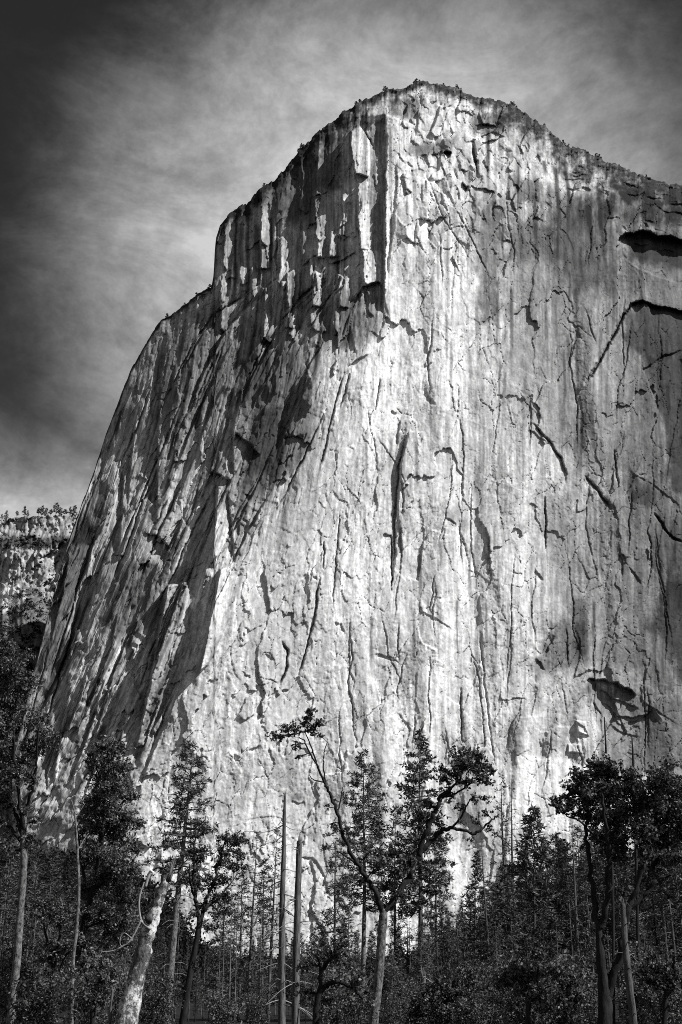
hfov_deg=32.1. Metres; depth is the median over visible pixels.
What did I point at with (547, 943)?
pine tree
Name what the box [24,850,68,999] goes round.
pine tree
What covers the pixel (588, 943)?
pine tree
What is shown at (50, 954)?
leafy tree
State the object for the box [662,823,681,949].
pine tree
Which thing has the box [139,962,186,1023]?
leafy bush
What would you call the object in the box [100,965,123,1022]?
leafy bush
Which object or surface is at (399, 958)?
pine tree
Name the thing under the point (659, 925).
pine tree
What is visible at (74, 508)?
ridge pine
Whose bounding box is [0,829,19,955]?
pine tree
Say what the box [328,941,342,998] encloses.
pine tree
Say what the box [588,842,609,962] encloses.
pine tree
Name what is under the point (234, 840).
leafy tree
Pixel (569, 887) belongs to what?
pine tree
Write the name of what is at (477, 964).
leafy bush
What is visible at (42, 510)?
ridge pine
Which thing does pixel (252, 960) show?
pine tree
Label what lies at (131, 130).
sky
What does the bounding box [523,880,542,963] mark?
pine tree
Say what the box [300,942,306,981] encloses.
pine tree
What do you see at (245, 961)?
pine tree
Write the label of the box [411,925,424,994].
pine tree
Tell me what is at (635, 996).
leafy bush
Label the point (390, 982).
pine tree
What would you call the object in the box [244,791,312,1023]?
dead tree
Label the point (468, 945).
pine tree
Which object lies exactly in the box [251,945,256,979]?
pine tree
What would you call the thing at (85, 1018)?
leafy bush
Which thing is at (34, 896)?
pine tree
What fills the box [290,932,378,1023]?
leafy tree
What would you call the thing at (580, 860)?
pine tree
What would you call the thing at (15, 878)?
pine tree
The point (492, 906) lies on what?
pine tree
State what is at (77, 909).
dead tree
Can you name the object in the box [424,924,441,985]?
pine tree
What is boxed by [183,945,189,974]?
pine tree
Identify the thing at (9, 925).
pine tree
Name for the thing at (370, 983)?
leafy bush
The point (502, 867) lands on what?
pine tree
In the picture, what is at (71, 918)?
pine tree
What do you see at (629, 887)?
pine tree
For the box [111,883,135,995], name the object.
pine tree
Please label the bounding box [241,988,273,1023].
leafy bush
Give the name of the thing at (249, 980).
pine tree
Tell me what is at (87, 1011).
leafy bush
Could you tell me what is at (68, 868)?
brush
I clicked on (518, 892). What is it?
pine tree
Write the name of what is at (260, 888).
pine tree
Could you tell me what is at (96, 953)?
pine tree
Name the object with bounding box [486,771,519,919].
pine tree
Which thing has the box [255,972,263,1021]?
pine tree
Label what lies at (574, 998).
leafy tree
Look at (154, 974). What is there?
leafy bush
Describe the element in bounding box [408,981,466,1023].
leafy bush
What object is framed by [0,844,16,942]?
pine tree
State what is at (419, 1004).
leafy bush
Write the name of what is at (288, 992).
pine tree
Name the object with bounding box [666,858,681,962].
pine tree
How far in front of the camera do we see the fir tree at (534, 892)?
88.05 m
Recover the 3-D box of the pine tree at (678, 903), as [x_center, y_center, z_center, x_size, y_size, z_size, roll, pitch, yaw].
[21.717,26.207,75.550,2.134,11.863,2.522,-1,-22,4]
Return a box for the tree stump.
[420,967,434,1020]
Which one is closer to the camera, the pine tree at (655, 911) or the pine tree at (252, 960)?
the pine tree at (655, 911)
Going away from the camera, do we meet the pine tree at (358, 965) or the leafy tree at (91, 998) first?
the leafy tree at (91, 998)
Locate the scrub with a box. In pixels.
[0,536,68,788]
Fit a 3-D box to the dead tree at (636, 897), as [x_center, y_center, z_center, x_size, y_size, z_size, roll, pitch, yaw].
[15.710,19.511,61.181,2.329,15.918,0.754,-4,-23,9]
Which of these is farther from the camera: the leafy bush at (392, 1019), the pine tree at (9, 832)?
the pine tree at (9, 832)
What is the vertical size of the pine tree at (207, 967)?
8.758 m
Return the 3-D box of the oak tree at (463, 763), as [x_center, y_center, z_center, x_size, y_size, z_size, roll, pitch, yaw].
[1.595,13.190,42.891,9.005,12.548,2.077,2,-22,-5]
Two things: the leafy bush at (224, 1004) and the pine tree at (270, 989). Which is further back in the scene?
the pine tree at (270, 989)
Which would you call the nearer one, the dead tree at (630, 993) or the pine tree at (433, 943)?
the dead tree at (630, 993)
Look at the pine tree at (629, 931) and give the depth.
94.44 m
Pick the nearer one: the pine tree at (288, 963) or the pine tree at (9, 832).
the pine tree at (9, 832)
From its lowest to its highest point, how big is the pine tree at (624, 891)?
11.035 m
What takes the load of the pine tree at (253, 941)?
on the ground
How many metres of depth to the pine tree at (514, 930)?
74.72 m
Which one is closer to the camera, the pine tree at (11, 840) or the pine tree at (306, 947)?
the pine tree at (11, 840)
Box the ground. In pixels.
[0,887,679,1023]
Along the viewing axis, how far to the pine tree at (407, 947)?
90.20 m
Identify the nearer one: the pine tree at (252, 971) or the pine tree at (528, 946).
the pine tree at (528, 946)
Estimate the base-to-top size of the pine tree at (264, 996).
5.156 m
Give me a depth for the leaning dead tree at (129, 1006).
27.97 m
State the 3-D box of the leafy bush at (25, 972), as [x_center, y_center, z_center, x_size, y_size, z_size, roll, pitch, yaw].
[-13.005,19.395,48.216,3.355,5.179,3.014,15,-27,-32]
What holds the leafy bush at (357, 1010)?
on the ground
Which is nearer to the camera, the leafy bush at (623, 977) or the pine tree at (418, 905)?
the leafy bush at (623, 977)
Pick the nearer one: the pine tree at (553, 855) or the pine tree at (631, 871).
the pine tree at (553, 855)
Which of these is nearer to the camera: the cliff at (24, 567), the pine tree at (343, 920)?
the pine tree at (343, 920)
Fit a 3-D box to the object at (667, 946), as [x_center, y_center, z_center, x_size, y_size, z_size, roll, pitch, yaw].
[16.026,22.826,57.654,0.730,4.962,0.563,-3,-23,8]
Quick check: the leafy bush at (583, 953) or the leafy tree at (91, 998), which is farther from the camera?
the leafy bush at (583, 953)
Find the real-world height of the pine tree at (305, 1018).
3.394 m
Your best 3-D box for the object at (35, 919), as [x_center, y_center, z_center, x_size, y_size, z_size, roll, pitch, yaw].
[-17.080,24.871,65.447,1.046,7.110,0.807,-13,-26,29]
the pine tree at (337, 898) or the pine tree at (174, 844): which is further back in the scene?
the pine tree at (337, 898)
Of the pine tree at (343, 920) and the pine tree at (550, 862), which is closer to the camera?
the pine tree at (550, 862)
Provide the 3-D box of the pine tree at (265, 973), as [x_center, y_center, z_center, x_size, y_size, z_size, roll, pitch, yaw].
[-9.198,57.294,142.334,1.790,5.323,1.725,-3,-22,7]
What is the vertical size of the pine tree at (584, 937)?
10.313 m
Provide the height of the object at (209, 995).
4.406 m
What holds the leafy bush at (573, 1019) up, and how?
on the ground
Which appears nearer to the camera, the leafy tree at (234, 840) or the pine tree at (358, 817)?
the leafy tree at (234, 840)
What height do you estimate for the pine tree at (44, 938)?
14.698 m
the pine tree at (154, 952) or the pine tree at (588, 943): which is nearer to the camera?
the pine tree at (588, 943)
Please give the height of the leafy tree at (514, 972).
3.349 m
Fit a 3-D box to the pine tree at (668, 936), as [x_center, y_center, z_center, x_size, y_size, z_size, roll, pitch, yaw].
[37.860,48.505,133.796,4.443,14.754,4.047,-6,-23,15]
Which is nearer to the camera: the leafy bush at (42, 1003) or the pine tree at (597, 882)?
the leafy bush at (42, 1003)
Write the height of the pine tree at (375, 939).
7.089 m
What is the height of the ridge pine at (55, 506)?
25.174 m
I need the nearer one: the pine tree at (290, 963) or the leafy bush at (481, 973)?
the leafy bush at (481, 973)
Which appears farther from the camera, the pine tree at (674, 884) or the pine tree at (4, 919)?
the pine tree at (674, 884)
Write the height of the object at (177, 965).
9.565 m
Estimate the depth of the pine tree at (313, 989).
84.17 m
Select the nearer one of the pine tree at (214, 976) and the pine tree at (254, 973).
the pine tree at (214, 976)
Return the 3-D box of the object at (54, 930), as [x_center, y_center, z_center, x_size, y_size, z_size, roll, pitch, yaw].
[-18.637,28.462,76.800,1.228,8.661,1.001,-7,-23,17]
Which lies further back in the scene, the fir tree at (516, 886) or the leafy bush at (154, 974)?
the fir tree at (516, 886)
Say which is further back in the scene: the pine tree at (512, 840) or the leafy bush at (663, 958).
the pine tree at (512, 840)
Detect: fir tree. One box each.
[477,861,526,1015]
[498,803,581,1019]
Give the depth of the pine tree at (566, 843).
96.47 m
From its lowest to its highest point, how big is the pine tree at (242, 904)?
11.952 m
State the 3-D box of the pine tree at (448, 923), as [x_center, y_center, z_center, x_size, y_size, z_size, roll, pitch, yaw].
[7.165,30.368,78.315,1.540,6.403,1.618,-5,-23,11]
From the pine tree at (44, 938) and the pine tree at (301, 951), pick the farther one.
the pine tree at (301, 951)
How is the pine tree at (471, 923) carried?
on the ground
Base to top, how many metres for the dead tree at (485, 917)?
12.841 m
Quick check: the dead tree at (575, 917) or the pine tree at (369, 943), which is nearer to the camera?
the dead tree at (575, 917)
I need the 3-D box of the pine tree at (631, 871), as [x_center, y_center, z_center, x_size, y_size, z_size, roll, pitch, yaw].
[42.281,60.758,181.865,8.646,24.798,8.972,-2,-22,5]
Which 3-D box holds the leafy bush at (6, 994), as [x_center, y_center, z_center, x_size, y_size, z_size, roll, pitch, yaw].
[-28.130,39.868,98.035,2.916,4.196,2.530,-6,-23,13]
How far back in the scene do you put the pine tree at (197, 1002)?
137.94 m
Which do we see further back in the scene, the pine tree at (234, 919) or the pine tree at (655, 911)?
the pine tree at (655, 911)
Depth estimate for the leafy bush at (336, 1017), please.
60.66 m
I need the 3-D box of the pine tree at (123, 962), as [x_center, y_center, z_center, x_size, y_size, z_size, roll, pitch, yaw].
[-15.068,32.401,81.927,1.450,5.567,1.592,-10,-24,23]
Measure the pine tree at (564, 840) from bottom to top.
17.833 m
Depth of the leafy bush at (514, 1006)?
62.59 m
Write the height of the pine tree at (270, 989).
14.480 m
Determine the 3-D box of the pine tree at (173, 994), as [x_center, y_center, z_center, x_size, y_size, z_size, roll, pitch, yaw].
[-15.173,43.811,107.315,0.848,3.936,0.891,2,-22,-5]
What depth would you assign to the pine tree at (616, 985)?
114.52 m
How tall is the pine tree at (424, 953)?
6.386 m
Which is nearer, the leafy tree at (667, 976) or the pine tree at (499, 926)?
the leafy tree at (667, 976)
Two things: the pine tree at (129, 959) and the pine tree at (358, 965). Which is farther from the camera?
the pine tree at (358, 965)
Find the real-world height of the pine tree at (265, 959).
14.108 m
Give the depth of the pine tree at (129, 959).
139.99 m
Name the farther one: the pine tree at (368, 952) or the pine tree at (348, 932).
the pine tree at (368, 952)
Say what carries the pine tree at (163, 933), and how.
on the ground
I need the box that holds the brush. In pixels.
[0,842,678,1006]
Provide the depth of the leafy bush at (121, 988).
45.87 m
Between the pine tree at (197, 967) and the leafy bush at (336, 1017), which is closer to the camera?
the leafy bush at (336, 1017)
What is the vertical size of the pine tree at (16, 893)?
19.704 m
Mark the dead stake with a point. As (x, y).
(110, 1007)
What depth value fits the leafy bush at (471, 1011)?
40.36 m
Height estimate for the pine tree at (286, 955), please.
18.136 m
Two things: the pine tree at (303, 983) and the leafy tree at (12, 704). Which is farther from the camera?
the pine tree at (303, 983)
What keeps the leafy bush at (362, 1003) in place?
on the ground
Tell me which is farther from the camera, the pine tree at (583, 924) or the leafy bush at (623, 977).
the pine tree at (583, 924)
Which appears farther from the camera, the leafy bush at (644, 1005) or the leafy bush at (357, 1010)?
the leafy bush at (644, 1005)
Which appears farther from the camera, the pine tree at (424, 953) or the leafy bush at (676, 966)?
the pine tree at (424, 953)
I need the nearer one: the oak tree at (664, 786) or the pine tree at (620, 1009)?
the oak tree at (664, 786)
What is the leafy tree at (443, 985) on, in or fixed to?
on the ground
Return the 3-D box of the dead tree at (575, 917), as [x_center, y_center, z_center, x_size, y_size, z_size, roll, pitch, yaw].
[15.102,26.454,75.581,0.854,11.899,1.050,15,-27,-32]
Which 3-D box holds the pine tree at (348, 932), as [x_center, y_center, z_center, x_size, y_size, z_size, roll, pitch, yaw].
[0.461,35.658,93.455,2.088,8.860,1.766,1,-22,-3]
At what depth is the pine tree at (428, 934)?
84.72 m
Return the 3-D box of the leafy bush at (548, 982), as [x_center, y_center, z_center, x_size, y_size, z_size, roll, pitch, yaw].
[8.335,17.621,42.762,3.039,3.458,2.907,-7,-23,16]
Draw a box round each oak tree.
[264,707,498,1023]
[548,753,681,1023]
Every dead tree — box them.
[63,800,88,1023]
[101,854,176,1023]
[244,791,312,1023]
[271,833,318,1023]
[475,836,497,1018]
[568,833,581,984]
[593,717,624,1023]
[616,736,646,999]
[616,896,636,1023]
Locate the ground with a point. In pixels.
(274, 1020)
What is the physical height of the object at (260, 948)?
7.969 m
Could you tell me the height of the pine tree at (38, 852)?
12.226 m
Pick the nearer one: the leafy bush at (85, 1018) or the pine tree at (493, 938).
the leafy bush at (85, 1018)
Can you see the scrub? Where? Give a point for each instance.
(31, 606)
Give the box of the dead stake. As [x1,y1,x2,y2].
[104,987,114,1023]
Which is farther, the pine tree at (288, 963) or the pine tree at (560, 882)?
the pine tree at (288, 963)
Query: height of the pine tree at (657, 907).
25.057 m
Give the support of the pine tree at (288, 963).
on the ground
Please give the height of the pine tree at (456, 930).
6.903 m
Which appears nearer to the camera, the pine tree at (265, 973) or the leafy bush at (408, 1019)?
the leafy bush at (408, 1019)
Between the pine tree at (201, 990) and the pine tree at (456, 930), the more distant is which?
the pine tree at (201, 990)
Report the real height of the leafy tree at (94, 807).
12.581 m
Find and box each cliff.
[0,515,76,845]
[12,81,681,959]
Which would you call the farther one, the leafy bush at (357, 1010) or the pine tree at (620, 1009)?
the pine tree at (620, 1009)
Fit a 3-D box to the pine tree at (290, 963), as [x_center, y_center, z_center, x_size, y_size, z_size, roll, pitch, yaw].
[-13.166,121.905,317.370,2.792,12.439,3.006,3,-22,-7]
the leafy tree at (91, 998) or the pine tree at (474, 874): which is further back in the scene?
the pine tree at (474, 874)
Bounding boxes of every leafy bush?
[0,921,51,1023]
[0,968,9,1017]
[6,955,82,1023]
[64,957,114,1023]
[76,971,100,1022]
[91,941,156,1023]
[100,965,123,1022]
[132,950,163,1019]
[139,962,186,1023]
[198,974,251,1023]
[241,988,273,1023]
[300,945,369,1023]
[334,971,373,1023]
[351,970,381,1014]
[354,984,373,1019]
[370,946,428,1020]
[372,988,413,1023]
[385,979,434,1023]
[392,974,424,1022]
[406,983,432,1023]
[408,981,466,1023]
[444,971,506,1023]
[450,955,492,1023]
[464,950,523,1023]
[479,931,556,1023]
[501,993,541,1023]
[516,938,564,1023]
[534,949,612,1023]
[551,973,614,1023]
[556,946,597,1023]
[610,941,663,1023]
[615,983,640,1023]
[619,947,681,1023]
[622,940,681,1023]
[632,950,681,1023]
[647,942,681,1010]
[667,957,681,1021]
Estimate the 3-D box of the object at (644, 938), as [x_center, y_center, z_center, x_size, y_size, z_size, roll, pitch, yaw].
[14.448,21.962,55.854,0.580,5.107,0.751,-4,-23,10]
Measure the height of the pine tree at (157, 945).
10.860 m
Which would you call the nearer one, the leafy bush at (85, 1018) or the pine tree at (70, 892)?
the leafy bush at (85, 1018)
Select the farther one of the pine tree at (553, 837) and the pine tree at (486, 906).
the pine tree at (486, 906)
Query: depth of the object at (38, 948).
66.67 m
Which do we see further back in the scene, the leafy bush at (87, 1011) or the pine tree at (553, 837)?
the pine tree at (553, 837)
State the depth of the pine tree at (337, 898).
95.01 m
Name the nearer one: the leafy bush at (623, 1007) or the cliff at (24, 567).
the leafy bush at (623, 1007)
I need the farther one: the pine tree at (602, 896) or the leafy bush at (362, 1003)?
the pine tree at (602, 896)
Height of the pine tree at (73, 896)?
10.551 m
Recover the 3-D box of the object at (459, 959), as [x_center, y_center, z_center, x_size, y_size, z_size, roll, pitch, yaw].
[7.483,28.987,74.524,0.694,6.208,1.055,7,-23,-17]
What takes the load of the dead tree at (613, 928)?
on the ground
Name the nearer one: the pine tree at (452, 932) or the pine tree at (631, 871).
the pine tree at (452, 932)
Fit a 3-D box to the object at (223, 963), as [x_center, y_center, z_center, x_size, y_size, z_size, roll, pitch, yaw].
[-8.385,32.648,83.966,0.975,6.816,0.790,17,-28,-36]
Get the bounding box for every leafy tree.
[0,635,62,1023]
[27,893,75,1023]
[67,953,121,1023]
[69,732,147,1023]
[179,825,249,1023]
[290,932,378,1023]
[412,964,483,1023]
[491,954,559,1023]
[534,953,589,1023]
[632,946,681,1023]
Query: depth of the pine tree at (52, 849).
104.86 m
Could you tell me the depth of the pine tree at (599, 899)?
102.27 m
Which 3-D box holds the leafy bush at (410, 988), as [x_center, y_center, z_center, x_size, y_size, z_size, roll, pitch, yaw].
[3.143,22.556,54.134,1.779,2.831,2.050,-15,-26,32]
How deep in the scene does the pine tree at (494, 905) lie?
196.68 m
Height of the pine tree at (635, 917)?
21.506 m
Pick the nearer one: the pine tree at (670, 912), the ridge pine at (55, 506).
the pine tree at (670, 912)
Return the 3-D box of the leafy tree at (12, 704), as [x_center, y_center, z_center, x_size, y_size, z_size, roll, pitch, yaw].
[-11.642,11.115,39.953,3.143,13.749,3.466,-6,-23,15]
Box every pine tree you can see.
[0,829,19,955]
[0,831,18,950]
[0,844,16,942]
[0,856,18,1001]
[1,835,42,991]
[2,880,28,1005]
[3,836,39,961]
[12,839,45,991]
[18,862,44,992]
[22,848,56,961]
[24,845,65,974]
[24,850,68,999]
[30,848,66,1022]
[33,878,61,982]
[47,852,98,1022]
[59,852,91,1015]
[63,870,94,988]
[78,888,118,1006]
[102,940,122,1015]
[107,868,140,991]
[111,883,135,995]
[115,949,129,998]
[141,740,218,1023]
[150,949,161,1013]
[151,928,163,963]
[161,928,165,950]
[172,974,177,1018]
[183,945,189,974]
[191,958,202,1021]
[195,974,201,1013]
[198,973,206,1015]
[199,893,243,1020]
[201,954,209,983]
[226,903,244,1016]
[227,871,254,1021]
[235,831,268,1022]
[241,948,247,989]
[245,939,256,968]
[250,827,287,1022]
[250,967,257,993]
[251,943,257,970]
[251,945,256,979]
[252,858,277,1022]
[255,970,266,1003]
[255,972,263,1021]
[258,936,268,981]
[263,966,267,1011]
[268,941,275,980]
[272,962,277,1015]
[285,933,289,975]
[286,940,292,981]
[286,972,291,1015]
[288,942,292,982]
[300,932,305,983]
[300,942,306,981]
[300,970,311,1014]
[304,937,316,971]
[304,943,313,968]
[304,974,308,1022]
[306,824,357,1015]
[307,927,333,1022]
[308,972,317,1015]
[326,748,398,1020]
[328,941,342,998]
[337,906,358,1022]
[338,913,350,979]
[351,934,360,971]
[353,930,360,970]
[366,920,387,1022]
[366,930,375,984]
[366,940,374,992]
[379,727,457,981]
[380,948,399,1015]
[384,805,412,983]
[392,934,406,984]
[396,905,416,991]
[409,827,456,1003]
[410,926,435,997]
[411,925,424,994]
[413,904,433,1019]
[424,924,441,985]
[432,913,453,1022]
[437,920,458,1023]
[439,910,459,1023]
[449,913,469,1019]
[451,899,477,1022]
[454,911,466,987]
[457,850,498,1003]
[458,913,473,961]
[469,891,479,966]
[471,914,492,969]
[473,878,508,1009]
[478,887,493,926]
[484,927,504,1012]
[485,864,514,966]
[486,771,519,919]
[488,886,503,966]
[491,913,505,1010]
[497,876,526,1017]
[503,779,518,940]
[507,845,532,962]
[513,895,539,1023]
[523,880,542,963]
[531,902,558,963]
[538,902,559,1021]
[539,842,569,1021]
[542,832,576,945]
[546,848,573,960]
[548,840,574,933]
[550,837,576,960]
[553,841,587,961]
[556,850,578,967]
[568,851,611,1022]
[569,825,586,1010]
[569,879,603,1018]
[570,835,605,993]
[573,857,588,938]
[575,903,593,1017]
[576,822,616,994]
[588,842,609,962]
[592,843,616,1018]
[599,826,644,933]
[600,825,634,1017]
[602,833,634,948]
[603,862,635,1019]
[603,862,641,1021]
[603,879,640,1004]
[608,856,650,961]
[622,845,647,967]
[638,813,680,1005]
[639,848,670,959]
[644,803,681,1020]
[646,884,662,957]
[651,888,678,1005]
[654,820,681,944]
[654,870,680,1012]
[660,887,681,964]
[661,839,681,948]
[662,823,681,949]
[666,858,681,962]
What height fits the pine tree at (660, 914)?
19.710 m
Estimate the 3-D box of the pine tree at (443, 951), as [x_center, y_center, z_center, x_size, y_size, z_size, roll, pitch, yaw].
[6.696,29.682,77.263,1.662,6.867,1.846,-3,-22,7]
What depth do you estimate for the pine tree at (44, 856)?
180.37 m
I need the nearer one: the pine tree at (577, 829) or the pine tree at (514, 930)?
the pine tree at (514, 930)
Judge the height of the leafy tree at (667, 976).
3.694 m
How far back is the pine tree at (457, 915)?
199.75 m
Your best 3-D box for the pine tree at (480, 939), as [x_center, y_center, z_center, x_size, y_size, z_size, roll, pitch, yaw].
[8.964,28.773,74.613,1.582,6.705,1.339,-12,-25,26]
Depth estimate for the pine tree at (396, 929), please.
105.55 m
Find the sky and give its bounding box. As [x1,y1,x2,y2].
[0,0,681,519]
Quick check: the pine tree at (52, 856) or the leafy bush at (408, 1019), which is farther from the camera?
the pine tree at (52, 856)
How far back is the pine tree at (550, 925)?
81.88 m
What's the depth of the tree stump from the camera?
55.73 m
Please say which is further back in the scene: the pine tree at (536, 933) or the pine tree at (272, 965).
the pine tree at (272, 965)
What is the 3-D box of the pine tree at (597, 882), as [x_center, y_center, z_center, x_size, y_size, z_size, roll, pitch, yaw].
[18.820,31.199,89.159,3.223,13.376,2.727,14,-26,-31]
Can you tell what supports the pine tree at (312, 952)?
on the ground
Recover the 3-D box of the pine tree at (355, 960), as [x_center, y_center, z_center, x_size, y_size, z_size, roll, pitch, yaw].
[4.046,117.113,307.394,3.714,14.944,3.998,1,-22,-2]
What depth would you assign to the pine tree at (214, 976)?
88.69 m
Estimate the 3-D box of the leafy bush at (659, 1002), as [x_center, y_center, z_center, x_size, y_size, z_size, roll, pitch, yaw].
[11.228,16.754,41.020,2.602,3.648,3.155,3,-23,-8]
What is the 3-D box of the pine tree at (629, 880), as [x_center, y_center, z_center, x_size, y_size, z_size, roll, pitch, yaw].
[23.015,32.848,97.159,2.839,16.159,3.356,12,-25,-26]
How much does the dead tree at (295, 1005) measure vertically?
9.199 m
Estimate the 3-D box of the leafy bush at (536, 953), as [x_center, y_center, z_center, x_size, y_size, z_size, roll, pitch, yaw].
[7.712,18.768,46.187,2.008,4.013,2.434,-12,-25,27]
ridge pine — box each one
[39,505,45,517]
[52,502,59,514]
[71,505,77,516]
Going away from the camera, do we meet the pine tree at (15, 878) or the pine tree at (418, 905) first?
the pine tree at (418, 905)
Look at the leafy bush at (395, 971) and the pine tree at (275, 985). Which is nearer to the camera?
the leafy bush at (395, 971)
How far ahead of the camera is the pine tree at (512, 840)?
118.74 m
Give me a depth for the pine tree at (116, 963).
88.86 m
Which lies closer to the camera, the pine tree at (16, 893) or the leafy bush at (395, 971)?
the leafy bush at (395, 971)
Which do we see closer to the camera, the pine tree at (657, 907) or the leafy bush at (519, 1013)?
the leafy bush at (519, 1013)
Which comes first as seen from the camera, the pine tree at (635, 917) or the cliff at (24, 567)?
the pine tree at (635, 917)
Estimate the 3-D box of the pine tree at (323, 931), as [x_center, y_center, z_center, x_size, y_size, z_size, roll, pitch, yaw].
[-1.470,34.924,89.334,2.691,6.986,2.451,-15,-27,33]
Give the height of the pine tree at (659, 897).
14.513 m

